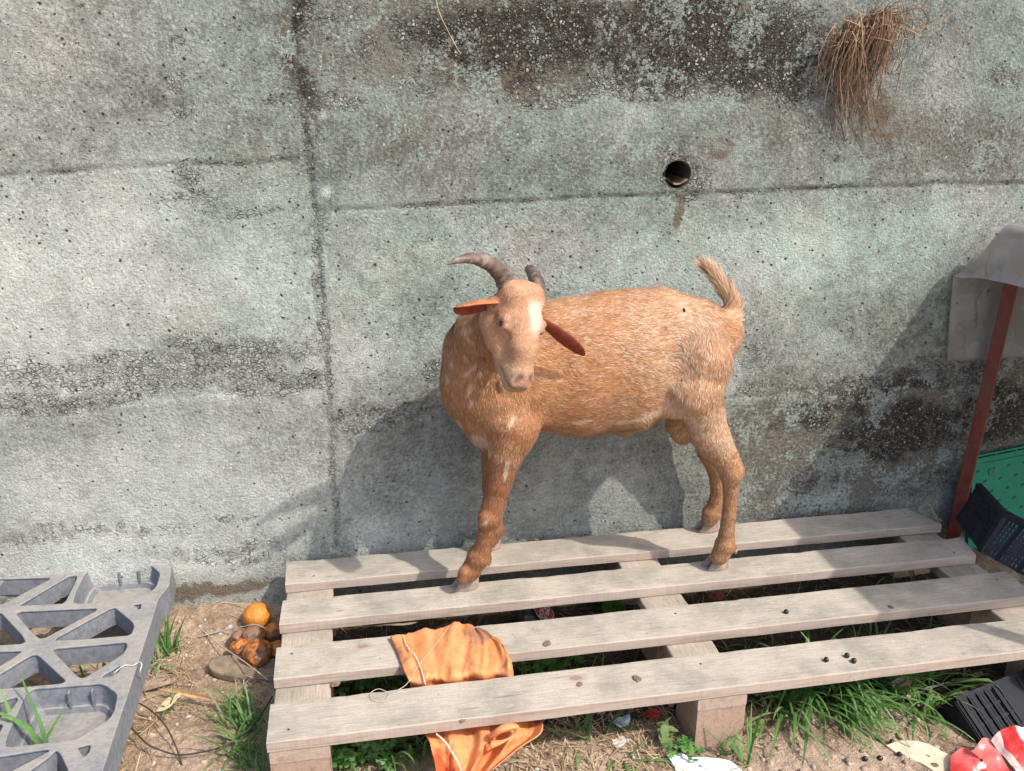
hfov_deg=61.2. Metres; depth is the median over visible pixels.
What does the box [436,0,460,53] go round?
straw stalk
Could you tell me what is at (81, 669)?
grass clump
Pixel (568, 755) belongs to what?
straw
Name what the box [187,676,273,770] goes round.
grass clump
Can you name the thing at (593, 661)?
grass clump
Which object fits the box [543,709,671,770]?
grass clump
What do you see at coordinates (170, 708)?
grass clump
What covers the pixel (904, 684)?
plastic wrapper
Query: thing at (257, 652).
orange
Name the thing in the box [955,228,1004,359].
plastic sheet
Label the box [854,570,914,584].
grass clump
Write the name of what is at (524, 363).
goat
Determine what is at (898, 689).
grass clump
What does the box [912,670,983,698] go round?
bottle
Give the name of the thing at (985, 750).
plastic bag
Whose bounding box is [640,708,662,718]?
plastic wrapper
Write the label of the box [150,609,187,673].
grass clump
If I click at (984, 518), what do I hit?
crate
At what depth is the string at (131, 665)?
1.46 m
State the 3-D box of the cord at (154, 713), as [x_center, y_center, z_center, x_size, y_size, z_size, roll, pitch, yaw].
[-0.607,0.589,1.492,0.013,0.025,0.197,-17,26,-41]
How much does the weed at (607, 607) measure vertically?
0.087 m
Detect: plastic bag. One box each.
[950,738,1011,770]
[991,725,1023,770]
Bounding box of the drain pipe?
[663,159,690,188]
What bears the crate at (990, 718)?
on the ground
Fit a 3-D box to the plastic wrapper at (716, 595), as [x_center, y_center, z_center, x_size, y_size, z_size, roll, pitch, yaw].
[0.439,0.452,1.859,0.040,0.011,0.024,-3,19,-10]
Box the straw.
[0,573,1004,770]
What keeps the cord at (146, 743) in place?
on the ground
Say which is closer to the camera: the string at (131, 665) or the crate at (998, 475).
the string at (131, 665)
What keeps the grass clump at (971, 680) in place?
on the ground
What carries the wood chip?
on the ground
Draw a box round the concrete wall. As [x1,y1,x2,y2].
[0,0,1023,605]
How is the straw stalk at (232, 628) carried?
on the ground
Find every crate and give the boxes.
[931,669,1023,743]
[955,483,1023,575]
[965,445,1023,548]
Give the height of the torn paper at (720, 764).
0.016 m
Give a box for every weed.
[601,600,627,612]
[655,716,678,744]
[749,719,764,738]
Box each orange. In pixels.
[229,638,247,655]
[230,629,244,642]
[241,626,264,640]
[242,602,270,628]
[242,638,271,667]
[263,622,281,641]
[271,640,280,658]
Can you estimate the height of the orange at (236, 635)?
0.030 m
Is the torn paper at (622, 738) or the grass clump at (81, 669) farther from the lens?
the grass clump at (81, 669)
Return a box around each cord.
[131,696,272,755]
[139,703,182,764]
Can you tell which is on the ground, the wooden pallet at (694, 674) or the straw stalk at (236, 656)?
the wooden pallet at (694, 674)
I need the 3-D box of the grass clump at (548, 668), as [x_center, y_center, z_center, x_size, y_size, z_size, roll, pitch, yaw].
[0.074,0.538,1.598,0.216,0.073,0.107,10,21,26]
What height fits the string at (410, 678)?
0.016 m
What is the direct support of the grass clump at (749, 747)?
on the ground
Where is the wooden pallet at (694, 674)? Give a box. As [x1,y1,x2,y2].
[266,508,1023,770]
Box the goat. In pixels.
[439,253,745,591]
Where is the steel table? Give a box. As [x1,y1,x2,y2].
[945,232,1023,538]
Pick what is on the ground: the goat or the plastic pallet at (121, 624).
the plastic pallet at (121, 624)
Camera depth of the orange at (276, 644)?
1.68 m
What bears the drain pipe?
attached to the concrete wall
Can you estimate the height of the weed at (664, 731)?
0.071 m
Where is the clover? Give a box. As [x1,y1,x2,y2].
[332,655,830,770]
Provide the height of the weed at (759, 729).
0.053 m
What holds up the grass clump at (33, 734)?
on the ground
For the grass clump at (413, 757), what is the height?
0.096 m
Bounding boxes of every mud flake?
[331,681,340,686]
[543,640,550,645]
[632,675,641,681]
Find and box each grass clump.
[0,666,70,743]
[68,662,105,677]
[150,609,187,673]
[161,689,179,717]
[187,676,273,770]
[332,686,433,770]
[520,661,594,722]
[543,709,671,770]
[555,652,603,669]
[704,703,763,766]
[710,581,826,598]
[719,634,780,651]
[740,625,935,770]
[803,620,912,637]
[837,635,981,746]
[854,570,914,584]
[887,583,1005,667]
[902,667,1000,712]
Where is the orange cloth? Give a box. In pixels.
[390,622,542,770]
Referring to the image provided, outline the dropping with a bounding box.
[876,755,882,760]
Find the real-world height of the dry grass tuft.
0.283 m
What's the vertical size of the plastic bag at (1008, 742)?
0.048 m
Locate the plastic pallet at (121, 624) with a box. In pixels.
[0,564,175,770]
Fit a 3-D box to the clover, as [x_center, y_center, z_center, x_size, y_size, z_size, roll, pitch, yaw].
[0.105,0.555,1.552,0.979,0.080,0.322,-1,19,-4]
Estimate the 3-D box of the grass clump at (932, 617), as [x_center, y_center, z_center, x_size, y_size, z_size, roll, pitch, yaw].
[0.886,0.480,1.779,0.179,0.085,0.288,2,19,4]
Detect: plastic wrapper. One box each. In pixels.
[608,714,629,727]
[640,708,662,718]
[708,591,724,599]
[890,674,917,697]
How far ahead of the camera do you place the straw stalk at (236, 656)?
1.66 m
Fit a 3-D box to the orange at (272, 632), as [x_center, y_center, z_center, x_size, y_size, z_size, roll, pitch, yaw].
[-0.483,0.500,1.752,0.045,0.036,0.041,-3,19,-10]
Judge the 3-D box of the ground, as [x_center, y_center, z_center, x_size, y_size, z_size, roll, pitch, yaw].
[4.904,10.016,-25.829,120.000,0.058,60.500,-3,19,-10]
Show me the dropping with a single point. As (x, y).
(879, 757)
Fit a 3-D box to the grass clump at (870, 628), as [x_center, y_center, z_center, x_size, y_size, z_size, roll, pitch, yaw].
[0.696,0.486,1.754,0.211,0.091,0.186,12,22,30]
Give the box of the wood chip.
[142,679,176,691]
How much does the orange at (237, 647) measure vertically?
0.037 m
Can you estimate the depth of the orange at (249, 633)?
1.71 m
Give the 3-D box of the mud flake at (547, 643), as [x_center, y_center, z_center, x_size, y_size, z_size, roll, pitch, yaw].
[0.062,0.456,1.535,0.013,0.005,0.019,8,20,21]
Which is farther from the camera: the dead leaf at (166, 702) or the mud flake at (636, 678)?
the dead leaf at (166, 702)
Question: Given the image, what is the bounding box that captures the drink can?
[513,606,559,622]
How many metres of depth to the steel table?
1.95 m
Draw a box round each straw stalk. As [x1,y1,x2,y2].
[199,624,265,636]
[201,629,268,679]
[212,602,248,608]
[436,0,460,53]
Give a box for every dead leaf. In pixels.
[156,693,180,711]
[159,688,222,702]
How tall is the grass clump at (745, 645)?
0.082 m
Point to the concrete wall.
(236, 236)
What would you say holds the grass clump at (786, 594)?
on the ground
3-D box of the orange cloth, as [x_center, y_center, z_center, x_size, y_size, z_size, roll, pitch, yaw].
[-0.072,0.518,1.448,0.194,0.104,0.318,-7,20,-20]
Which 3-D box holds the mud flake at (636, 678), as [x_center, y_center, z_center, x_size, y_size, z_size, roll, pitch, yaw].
[0.208,0.488,1.445,0.014,0.005,0.018,-13,23,-33]
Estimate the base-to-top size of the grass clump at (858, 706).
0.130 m
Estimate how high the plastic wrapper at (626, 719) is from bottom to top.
0.014 m
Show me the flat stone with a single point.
(924, 754)
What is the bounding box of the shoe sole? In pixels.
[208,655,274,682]
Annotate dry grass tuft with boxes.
[808,0,972,146]
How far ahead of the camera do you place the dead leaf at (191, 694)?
1.57 m
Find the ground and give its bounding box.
[0,539,1023,770]
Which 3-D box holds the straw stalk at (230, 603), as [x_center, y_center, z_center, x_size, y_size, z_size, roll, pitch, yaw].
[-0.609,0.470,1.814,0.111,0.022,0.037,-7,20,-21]
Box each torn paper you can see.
[612,736,625,747]
[667,753,741,770]
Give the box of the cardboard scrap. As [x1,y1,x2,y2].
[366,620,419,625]
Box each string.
[114,661,141,678]
[370,628,447,701]
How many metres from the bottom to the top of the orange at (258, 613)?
0.054 m
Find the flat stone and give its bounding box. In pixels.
[886,740,950,770]
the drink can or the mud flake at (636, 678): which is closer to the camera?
the mud flake at (636, 678)

